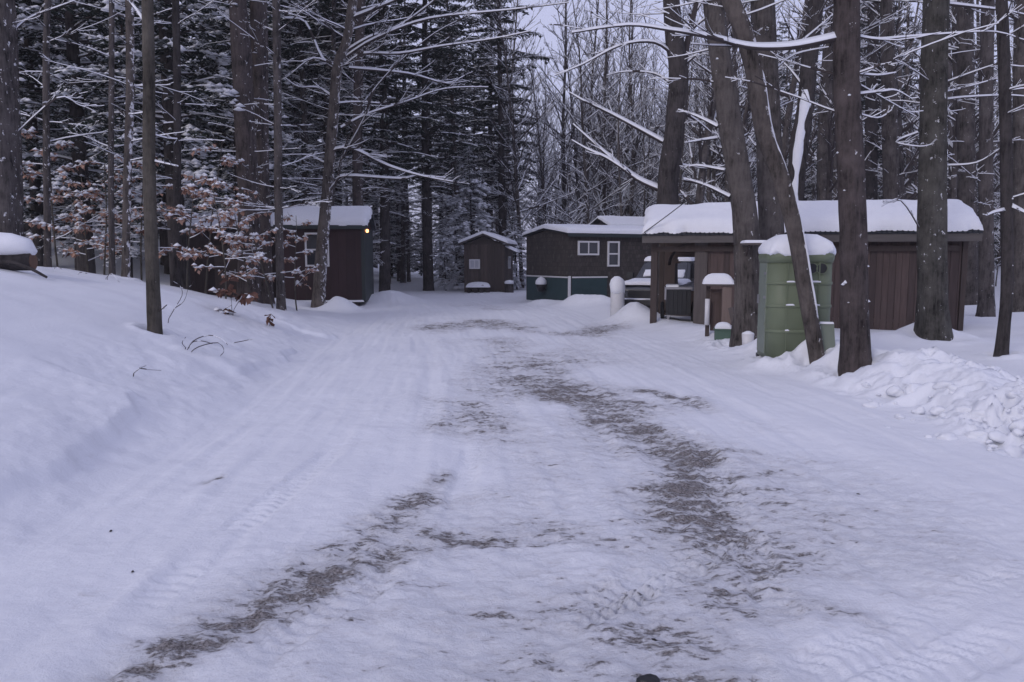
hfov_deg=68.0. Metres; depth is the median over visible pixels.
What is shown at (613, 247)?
window
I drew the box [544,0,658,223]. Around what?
bare tree
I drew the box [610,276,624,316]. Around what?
propane tank
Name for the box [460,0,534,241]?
hemlock tree
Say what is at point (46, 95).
woodland tree
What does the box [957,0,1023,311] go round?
tall tree
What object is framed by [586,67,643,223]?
bare tree
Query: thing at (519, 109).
bare tree
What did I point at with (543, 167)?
bare tree
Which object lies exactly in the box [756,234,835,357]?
portable toilet
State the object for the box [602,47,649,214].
bare tree
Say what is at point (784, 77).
hemlock tree
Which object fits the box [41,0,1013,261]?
sky
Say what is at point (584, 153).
bare tree
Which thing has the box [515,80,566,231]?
bare tree
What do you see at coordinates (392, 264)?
young hemlock
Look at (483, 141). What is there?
hemlock tree
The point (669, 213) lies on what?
cable
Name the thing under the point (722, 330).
green box
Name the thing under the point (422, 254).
bare sapling
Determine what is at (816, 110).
hemlock tree
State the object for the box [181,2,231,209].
hemlock tree
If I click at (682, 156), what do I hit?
bare tree
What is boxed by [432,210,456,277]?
young hemlock
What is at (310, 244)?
window
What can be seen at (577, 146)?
bare tree
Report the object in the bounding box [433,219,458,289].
spruce tree
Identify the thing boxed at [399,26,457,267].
conifer tree
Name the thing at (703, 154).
tree
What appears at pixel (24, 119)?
hemlock tree
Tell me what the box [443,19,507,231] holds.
conifer tree
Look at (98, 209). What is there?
hemlock tree
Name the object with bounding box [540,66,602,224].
bare tree
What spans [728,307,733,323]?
leaning plank
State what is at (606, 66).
bare tree
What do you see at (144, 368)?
fallen twig
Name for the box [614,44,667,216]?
bare tree
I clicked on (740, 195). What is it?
hardwood tree
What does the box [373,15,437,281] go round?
conifer tree
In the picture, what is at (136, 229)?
beech sapling
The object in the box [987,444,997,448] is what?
snow clod
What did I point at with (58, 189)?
beech sapling
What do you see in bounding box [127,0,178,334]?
slender tree
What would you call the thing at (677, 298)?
utility cart
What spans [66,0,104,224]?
hemlock tree
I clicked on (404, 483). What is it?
driveway
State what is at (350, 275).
red shed
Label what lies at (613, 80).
bare tree
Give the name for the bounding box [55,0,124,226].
hemlock tree
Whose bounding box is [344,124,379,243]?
hemlock tree
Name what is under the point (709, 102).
bare tree
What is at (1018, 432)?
snow clod
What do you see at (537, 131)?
bare tree
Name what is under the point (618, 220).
back house
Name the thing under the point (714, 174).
bare tree
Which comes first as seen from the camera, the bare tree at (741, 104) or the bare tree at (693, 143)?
the bare tree at (693, 143)
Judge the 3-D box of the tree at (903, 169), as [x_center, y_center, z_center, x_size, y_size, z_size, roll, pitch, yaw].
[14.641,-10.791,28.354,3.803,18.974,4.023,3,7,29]
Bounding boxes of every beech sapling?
[21,124,107,266]
[54,173,121,272]
[70,153,143,274]
[89,156,183,280]
[157,141,262,293]
[158,172,220,289]
[191,178,273,298]
[212,203,265,303]
[220,183,300,307]
[264,213,321,310]
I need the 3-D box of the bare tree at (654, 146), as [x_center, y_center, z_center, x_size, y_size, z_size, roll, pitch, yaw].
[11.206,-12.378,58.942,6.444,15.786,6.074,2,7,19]
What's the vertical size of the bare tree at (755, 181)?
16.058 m
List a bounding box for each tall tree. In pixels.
[777,0,911,200]
[836,3,919,199]
[860,0,955,198]
[909,0,999,304]
[948,0,1021,316]
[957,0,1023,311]
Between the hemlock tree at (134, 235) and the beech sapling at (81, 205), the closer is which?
the beech sapling at (81, 205)
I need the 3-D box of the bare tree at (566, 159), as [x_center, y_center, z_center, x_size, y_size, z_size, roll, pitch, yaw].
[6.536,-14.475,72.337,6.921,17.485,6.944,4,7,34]
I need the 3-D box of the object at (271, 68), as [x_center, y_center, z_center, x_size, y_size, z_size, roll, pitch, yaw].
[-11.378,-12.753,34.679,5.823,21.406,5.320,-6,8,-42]
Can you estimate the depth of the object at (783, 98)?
39.46 m
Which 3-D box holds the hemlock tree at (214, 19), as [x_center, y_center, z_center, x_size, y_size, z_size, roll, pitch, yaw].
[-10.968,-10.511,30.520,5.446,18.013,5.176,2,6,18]
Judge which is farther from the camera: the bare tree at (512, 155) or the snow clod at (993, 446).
the bare tree at (512, 155)
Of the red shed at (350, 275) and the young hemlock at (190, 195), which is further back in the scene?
the young hemlock at (190, 195)
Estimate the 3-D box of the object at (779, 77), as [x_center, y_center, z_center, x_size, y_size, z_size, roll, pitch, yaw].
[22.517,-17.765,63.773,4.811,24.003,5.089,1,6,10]
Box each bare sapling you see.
[410,239,438,269]
[546,166,593,223]
[572,174,604,222]
[805,166,816,200]
[977,206,1000,266]
[994,164,1000,285]
[994,175,999,247]
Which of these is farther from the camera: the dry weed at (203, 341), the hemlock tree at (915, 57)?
the hemlock tree at (915, 57)
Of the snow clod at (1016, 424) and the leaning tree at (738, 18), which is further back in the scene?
the leaning tree at (738, 18)
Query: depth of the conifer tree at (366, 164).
32.40 m
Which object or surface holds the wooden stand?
on the snowy ground
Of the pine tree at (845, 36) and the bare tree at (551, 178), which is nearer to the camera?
the pine tree at (845, 36)
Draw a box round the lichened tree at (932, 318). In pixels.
[882,0,1023,340]
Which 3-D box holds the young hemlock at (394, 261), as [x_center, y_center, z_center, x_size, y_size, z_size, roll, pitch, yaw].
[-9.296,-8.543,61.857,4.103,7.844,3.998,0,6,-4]
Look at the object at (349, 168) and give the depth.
51.52 m
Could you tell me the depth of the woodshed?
16.35 m
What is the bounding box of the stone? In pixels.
[636,674,659,681]
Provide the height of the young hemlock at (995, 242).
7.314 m
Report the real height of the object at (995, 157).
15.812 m
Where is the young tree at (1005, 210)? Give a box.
[983,0,1023,356]
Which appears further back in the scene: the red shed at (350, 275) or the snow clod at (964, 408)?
the red shed at (350, 275)
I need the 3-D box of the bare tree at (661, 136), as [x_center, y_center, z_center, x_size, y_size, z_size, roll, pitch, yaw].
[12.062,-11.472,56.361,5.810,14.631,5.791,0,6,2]
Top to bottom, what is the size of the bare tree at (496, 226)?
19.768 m
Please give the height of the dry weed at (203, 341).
0.364 m
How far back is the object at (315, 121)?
44.61 m
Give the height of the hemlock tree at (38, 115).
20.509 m
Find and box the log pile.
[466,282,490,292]
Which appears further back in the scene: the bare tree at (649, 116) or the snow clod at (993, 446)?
the bare tree at (649, 116)
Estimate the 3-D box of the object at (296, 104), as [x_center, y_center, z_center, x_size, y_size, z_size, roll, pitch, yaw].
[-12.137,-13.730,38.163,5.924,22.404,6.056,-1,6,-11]
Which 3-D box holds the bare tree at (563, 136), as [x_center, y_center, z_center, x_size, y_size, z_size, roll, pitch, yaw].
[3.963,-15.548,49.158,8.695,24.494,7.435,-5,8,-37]
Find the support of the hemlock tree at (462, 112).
on the snowy ground
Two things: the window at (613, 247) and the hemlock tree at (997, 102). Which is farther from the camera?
the hemlock tree at (997, 102)
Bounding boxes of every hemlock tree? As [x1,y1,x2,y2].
[15,0,195,273]
[16,0,100,153]
[17,5,71,241]
[18,0,98,237]
[18,0,117,266]
[21,0,288,289]
[23,1,119,269]
[30,0,92,205]
[38,11,118,240]
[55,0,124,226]
[64,1,185,277]
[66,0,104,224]
[89,0,120,211]
[96,0,232,273]
[114,21,141,224]
[115,25,215,264]
[155,1,315,228]
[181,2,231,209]
[185,9,294,208]
[197,10,233,210]
[207,1,314,211]
[307,0,458,291]
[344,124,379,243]
[363,0,492,290]
[369,0,409,267]
[400,31,477,277]
[418,0,494,255]
[434,125,479,241]
[446,98,484,252]
[450,0,552,261]
[459,45,496,224]
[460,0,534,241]
[482,71,533,253]
[751,21,793,173]
[754,55,805,193]
[781,16,823,200]
[787,76,817,200]
[805,3,880,177]
[807,80,819,199]
[810,0,913,198]
[832,2,919,199]
[863,1,917,181]
[879,52,918,196]
[880,28,919,197]
[974,44,995,185]
[977,49,999,221]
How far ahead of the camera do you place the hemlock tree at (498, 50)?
44.59 m
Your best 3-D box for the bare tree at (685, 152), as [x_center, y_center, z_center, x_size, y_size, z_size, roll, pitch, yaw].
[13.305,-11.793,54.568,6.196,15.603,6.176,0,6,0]
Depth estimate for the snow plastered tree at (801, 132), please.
21.49 m
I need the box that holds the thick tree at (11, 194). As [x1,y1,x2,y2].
[0,0,103,236]
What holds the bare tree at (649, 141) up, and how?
on the snowy ground
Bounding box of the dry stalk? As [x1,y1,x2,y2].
[54,265,117,279]
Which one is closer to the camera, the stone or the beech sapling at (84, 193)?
the stone
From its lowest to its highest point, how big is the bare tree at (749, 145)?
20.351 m
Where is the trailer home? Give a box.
[522,224,650,299]
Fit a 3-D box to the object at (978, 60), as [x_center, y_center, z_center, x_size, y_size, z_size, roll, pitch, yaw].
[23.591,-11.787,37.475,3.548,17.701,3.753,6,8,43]
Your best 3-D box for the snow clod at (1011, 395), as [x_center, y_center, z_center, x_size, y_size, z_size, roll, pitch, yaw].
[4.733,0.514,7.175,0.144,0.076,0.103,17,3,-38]
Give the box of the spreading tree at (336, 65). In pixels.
[269,0,568,307]
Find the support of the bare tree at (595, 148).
on the snowy ground
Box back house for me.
[588,215,643,225]
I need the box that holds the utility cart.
[660,284,693,321]
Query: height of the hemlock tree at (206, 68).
17.781 m
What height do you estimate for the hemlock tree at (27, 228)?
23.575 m
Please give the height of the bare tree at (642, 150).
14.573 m
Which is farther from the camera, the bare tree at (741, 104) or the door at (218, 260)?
the bare tree at (741, 104)
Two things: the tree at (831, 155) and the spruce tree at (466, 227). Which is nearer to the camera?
the tree at (831, 155)
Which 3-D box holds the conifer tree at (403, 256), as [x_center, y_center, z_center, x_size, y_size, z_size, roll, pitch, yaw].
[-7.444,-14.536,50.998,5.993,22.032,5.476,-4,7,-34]
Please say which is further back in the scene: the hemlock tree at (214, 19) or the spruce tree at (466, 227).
the spruce tree at (466, 227)
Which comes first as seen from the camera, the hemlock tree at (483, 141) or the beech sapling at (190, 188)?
the beech sapling at (190, 188)
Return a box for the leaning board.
[820,322,834,351]
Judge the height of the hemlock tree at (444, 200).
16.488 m
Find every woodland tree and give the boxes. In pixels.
[19,0,140,266]
[38,0,188,277]
[47,0,202,274]
[111,0,231,287]
[172,0,317,303]
[189,0,313,304]
[211,0,331,310]
[283,0,415,205]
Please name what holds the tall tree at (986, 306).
on the snowy ground
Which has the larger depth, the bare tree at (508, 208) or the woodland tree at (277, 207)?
the bare tree at (508, 208)
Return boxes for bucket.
[742,331,753,344]
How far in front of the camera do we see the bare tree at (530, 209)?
41.53 m
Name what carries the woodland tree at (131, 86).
on the snowy ground
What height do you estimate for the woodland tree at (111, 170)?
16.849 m
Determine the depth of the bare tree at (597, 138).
63.59 m
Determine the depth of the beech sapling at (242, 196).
17.80 m
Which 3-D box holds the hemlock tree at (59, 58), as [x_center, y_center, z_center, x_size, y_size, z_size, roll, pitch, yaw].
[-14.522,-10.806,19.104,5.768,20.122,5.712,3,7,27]
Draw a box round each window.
[304,233,329,266]
[469,259,479,268]
[508,256,510,268]
[577,241,598,254]
[607,241,619,265]
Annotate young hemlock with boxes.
[181,155,202,228]
[373,198,399,276]
[378,191,422,273]
[410,224,435,275]
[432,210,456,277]
[976,149,1000,262]
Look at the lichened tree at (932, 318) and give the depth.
13.52 m
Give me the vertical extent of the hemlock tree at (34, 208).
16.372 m
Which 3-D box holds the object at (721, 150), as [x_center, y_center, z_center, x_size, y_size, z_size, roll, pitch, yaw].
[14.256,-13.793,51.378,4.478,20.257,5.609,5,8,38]
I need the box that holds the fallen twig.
[133,365,160,376]
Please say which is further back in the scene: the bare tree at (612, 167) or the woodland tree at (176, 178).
the bare tree at (612, 167)
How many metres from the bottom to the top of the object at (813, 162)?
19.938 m
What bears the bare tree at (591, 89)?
on the snowy ground
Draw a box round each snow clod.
[862,401,879,407]
[886,385,903,396]
[894,414,904,418]
[905,383,921,393]
[911,406,924,414]
[928,405,944,415]
[932,381,953,388]
[936,432,957,439]
[949,405,971,411]
[964,430,988,438]
[970,410,984,418]
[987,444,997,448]
[988,430,1006,442]
[1005,392,1019,398]
[1008,419,1023,431]
[1012,429,1023,436]
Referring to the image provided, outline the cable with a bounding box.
[644,195,693,232]
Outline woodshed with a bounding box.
[642,199,982,330]
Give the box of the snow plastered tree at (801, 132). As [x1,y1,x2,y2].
[778,0,875,200]
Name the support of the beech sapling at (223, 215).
on the snowy ground
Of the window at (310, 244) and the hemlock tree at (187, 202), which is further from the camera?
the hemlock tree at (187, 202)
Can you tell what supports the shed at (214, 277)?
on the snowy ground
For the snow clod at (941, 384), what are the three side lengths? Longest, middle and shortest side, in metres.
0.252 x 0.148 x 0.091 m
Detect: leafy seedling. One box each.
[207,275,258,313]
[264,314,274,325]
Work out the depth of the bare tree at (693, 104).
46.79 m
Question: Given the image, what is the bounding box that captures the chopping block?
[504,280,513,292]
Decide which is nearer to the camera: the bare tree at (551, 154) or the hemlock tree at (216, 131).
the hemlock tree at (216, 131)
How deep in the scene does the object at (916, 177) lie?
41.04 m
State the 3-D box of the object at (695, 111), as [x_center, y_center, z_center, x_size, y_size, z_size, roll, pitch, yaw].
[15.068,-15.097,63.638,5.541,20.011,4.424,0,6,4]
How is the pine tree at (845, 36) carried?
on the snowy ground
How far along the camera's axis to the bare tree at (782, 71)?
50.57 m
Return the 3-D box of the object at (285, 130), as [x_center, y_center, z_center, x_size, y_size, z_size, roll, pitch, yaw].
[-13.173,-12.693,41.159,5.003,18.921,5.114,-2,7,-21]
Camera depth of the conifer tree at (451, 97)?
49.97 m
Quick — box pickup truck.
[624,256,694,307]
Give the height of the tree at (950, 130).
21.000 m
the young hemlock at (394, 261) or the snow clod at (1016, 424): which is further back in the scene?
the young hemlock at (394, 261)
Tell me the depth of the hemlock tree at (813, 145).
83.68 m
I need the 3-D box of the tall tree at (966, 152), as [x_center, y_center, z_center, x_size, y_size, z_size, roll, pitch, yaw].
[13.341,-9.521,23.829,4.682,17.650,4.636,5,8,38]
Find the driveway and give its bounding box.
[0,277,1023,681]
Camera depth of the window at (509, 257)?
37.72 m
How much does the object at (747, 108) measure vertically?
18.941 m
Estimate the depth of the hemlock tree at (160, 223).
36.22 m
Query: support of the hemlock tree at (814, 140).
on the snowy ground
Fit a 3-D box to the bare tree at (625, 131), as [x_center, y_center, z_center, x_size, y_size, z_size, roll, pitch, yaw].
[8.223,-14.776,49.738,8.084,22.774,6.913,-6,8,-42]
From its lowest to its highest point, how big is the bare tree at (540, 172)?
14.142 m
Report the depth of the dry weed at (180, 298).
11.14 m
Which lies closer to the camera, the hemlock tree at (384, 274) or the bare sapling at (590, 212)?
the hemlock tree at (384, 274)
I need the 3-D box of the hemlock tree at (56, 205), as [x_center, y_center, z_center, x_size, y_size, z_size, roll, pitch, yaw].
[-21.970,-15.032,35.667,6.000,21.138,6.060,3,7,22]
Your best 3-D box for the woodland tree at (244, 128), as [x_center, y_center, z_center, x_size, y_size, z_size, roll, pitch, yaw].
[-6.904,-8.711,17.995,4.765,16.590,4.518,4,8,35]
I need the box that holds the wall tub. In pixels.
[535,277,546,291]
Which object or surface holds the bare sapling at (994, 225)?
on the snowy ground
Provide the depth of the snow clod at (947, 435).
6.75 m
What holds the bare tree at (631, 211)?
on the snowy ground
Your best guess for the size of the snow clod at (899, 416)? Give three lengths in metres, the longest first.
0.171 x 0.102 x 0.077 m
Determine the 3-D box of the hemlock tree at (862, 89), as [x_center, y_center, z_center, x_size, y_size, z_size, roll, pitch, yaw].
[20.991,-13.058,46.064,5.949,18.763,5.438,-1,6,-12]
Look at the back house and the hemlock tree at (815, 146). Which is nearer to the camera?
the back house
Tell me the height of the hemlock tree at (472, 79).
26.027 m
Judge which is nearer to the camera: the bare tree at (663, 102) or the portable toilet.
the portable toilet
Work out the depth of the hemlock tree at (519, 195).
75.73 m
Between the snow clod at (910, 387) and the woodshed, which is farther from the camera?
the woodshed
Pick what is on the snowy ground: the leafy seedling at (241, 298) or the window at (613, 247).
the leafy seedling at (241, 298)
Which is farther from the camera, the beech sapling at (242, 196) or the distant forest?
the distant forest
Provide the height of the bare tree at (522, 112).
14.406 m
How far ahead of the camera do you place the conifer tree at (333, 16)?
30.28 m
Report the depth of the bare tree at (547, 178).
68.57 m
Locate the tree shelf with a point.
(751, 242)
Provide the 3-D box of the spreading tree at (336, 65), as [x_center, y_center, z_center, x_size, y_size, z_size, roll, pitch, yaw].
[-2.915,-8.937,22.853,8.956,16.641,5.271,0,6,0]
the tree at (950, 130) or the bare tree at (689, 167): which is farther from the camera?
the bare tree at (689, 167)
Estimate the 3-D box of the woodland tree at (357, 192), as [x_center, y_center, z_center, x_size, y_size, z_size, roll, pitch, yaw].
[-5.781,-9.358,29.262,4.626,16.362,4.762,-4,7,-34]
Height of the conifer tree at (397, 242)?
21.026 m
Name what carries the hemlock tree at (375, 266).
on the snowy ground
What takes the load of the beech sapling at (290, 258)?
on the snowy ground
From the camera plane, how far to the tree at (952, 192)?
28.78 m
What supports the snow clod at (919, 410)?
on the snowy ground
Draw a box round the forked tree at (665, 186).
[554,0,725,311]
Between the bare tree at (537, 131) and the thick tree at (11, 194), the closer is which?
the thick tree at (11, 194)
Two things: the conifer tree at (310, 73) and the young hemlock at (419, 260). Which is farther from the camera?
the young hemlock at (419, 260)
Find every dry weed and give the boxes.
[168,280,193,322]
[182,335,227,355]
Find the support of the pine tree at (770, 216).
on the snowy ground
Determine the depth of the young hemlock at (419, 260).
72.11 m
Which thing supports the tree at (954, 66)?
on the snowy ground
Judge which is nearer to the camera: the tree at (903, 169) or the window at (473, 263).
the tree at (903, 169)
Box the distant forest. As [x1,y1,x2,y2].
[51,118,998,269]
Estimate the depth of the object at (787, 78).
56.46 m
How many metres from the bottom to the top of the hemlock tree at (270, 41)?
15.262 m
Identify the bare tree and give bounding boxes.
[434,0,583,287]
[441,0,562,217]
[464,1,551,200]
[467,59,549,240]
[476,138,523,239]
[477,56,526,241]
[479,65,526,228]
[486,21,595,232]
[506,0,647,223]
[508,0,636,223]
[510,97,566,241]
[513,92,579,230]
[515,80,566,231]
[518,53,561,228]
[519,0,655,223]
[520,46,561,221]
[523,0,647,223]
[526,101,571,229]
[530,132,562,223]
[533,138,557,224]
[537,32,650,222]
[539,29,646,221]
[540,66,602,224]
[542,98,575,215]
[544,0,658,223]
[545,7,612,207]
[546,0,694,215]
[548,0,665,215]
[556,65,588,198]
[568,14,657,215]
[571,0,693,215]
[576,35,653,217]
[583,17,664,215]
[583,37,639,201]
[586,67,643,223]
[587,55,621,210]
[591,92,638,215]
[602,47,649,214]
[611,45,663,216]
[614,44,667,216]
[615,37,711,215]
[616,1,756,203]
[620,57,685,215]
[622,4,722,204]
[628,85,667,213]
[629,45,667,162]
[634,0,703,181]
[634,79,653,207]
[635,84,667,216]
[636,91,683,209]
[637,39,720,204]
[637,119,649,210]
[656,90,698,198]
[658,91,704,199]
[659,3,747,202]
[680,15,755,202]
[682,0,811,202]
[683,72,710,174]
[684,0,785,201]
[690,3,711,180]
[690,31,753,189]
[691,8,811,200]
[702,0,789,168]
[706,15,780,196]
[750,26,781,190]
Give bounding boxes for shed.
[186,212,275,297]
[273,205,375,305]
[458,231,519,291]
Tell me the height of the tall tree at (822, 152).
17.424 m
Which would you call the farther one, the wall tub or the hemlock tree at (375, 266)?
the hemlock tree at (375, 266)
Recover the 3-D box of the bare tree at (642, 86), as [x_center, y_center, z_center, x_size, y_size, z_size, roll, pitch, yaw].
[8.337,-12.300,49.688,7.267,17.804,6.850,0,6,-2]
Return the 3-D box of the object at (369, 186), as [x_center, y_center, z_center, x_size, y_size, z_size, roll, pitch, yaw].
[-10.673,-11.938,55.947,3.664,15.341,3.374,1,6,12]
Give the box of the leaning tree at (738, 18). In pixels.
[649,0,824,363]
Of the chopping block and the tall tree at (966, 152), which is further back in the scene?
the chopping block
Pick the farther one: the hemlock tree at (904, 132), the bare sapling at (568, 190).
the hemlock tree at (904, 132)
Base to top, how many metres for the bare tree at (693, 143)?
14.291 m
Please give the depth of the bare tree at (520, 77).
53.34 m
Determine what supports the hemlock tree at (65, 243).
on the snowy ground
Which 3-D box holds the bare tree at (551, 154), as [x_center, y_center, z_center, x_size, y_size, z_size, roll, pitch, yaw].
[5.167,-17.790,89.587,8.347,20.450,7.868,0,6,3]
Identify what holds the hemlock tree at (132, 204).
on the snowy ground
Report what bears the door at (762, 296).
in the portable toilet
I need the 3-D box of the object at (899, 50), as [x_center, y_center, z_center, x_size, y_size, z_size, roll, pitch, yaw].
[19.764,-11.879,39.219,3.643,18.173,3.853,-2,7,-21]
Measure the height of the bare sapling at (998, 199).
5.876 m
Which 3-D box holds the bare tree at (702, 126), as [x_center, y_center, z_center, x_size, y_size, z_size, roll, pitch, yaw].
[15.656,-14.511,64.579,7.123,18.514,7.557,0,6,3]
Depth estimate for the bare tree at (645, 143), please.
75.57 m
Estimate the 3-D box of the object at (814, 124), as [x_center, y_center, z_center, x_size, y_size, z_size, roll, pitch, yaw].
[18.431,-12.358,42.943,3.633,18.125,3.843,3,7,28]
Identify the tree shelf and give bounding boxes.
[740,240,765,255]
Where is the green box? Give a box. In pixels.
[713,322,730,339]
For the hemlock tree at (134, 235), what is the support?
on the snowy ground
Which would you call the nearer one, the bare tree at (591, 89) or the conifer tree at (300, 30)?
the conifer tree at (300, 30)
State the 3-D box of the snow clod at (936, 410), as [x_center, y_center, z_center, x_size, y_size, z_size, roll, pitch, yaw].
[4.252,0.695,7.579,0.166,0.098,0.134,-5,7,38]
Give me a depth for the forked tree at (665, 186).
20.25 m
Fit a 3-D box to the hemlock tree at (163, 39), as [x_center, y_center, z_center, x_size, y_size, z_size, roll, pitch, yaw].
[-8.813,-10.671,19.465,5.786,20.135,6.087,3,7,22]
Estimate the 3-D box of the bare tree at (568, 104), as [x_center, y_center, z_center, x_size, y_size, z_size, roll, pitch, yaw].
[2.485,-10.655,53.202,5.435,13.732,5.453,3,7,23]
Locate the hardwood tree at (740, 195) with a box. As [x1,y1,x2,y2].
[650,0,800,346]
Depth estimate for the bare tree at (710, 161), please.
41.11 m
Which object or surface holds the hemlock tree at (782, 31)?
on the snowy ground
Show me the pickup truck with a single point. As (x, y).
(637, 288)
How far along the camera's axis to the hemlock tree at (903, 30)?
65.39 m
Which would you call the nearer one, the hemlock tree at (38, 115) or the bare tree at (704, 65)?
the hemlock tree at (38, 115)
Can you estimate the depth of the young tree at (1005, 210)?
11.24 m
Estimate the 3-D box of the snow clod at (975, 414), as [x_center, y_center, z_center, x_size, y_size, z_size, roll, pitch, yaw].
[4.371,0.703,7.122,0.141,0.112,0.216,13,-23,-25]
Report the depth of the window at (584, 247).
26.77 m
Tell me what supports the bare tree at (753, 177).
on the snowy ground
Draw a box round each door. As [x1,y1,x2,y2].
[214,245,237,297]
[757,263,767,352]
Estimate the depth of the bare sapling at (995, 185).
35.52 m
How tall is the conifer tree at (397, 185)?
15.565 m
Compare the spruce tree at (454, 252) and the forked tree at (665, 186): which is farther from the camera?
the spruce tree at (454, 252)
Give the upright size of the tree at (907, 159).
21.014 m
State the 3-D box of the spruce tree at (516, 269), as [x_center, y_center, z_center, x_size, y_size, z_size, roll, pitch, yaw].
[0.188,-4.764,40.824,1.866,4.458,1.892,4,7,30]
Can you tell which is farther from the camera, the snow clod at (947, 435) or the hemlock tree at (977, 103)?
the hemlock tree at (977, 103)
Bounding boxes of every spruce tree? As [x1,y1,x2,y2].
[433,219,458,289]
[434,196,463,284]
[436,146,495,286]
[502,211,525,289]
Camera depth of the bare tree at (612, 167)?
59.39 m
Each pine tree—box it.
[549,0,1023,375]
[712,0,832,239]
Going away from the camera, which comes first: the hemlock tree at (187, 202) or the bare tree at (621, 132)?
the hemlock tree at (187, 202)
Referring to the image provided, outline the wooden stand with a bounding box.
[702,273,733,335]
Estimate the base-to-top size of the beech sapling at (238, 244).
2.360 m
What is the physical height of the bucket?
0.335 m
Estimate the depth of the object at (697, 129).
58.79 m
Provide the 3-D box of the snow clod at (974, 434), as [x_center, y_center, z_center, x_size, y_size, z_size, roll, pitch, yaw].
[4.116,0.850,6.716,0.175,0.113,0.232,19,-20,-24]
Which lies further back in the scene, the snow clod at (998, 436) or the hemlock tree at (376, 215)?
the hemlock tree at (376, 215)
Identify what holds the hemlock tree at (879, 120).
on the snowy ground
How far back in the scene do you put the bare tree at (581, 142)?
79.14 m
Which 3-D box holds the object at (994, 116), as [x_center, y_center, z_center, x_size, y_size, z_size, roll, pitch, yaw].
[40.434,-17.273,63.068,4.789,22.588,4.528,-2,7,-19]
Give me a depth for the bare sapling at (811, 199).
46.61 m
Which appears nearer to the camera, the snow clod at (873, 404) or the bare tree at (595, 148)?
the snow clod at (873, 404)
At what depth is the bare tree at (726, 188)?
40.13 m
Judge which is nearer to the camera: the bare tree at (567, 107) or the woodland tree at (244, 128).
the woodland tree at (244, 128)
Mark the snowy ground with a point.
(90, 413)
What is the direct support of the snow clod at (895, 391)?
on the snowy ground
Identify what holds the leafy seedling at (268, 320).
on the snowy ground
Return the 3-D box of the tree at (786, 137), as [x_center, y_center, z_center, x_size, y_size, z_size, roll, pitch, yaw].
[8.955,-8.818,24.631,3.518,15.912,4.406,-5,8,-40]
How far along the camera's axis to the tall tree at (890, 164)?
26.39 m

